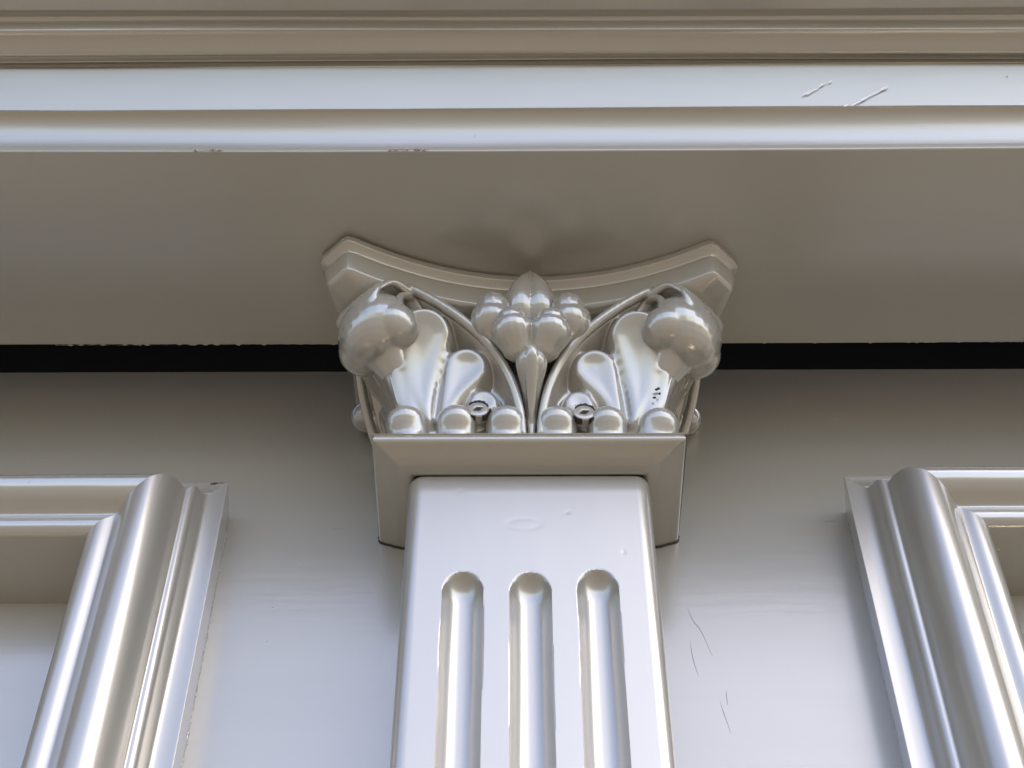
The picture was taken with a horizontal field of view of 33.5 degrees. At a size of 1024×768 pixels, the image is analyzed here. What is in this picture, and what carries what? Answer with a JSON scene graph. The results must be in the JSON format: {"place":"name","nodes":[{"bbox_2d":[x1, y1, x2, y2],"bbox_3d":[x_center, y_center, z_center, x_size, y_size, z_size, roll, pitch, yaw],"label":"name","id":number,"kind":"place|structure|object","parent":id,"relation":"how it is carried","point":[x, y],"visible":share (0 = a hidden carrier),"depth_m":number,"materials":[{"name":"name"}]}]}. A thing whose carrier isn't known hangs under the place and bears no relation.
{"place":"outdoors","nodes":[
{"label":"outdoors","id":0,"kind":"place"},
{"bbox_2d":[0,342,1023,767],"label":"wall","id":1,"kind":"structure","parent":0,"point":[772,658],"depth_m":1.45,"materials":[{"name":"grey paint"}]},
{"bbox_2d":[0,474,228,767],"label":"panel moulding","id":2,"kind":"object","parent":1,"relation":"attached to","point":[124,568],"visible":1,"depth_m":1.30,"materials":[{"name":"grey paint"}]},
{"bbox_2d":[371,433,687,767],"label":"pilaster","id":3,"kind":"object","parent":1,"relation":"attached to","point":[531,630],"visible":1,"depth_m":1.28,"materials":[{"name":"grey paint"}]},
{"bbox_2d":[320,236,737,478],"bbox_3d":[0.015,0.002,1.457,0.365,0.188,0.183,1,-51,-1],"label":"capital","id":4,"kind":"object","parent":3,"relation":"on","point":[426,348],"visible":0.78,"depth_m":1.43,"materials":[{"name":"grey paint"}]},
{"bbox_2d":[0,0,1023,345],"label":"cornice","id":5,"kind":"structure","parent":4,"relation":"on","point":[204,172],"depth_m":1.45,"materials":[{"name":"grey paint"}]},
{"bbox_2d":[844,467,1023,767],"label":"panel moulding","id":6,"kind":"object","parent":1,"relation":"attached to","point":[939,552],"visible":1,"depth_m":1.29,"materials":[{"name":"grey paint"}]}
]}

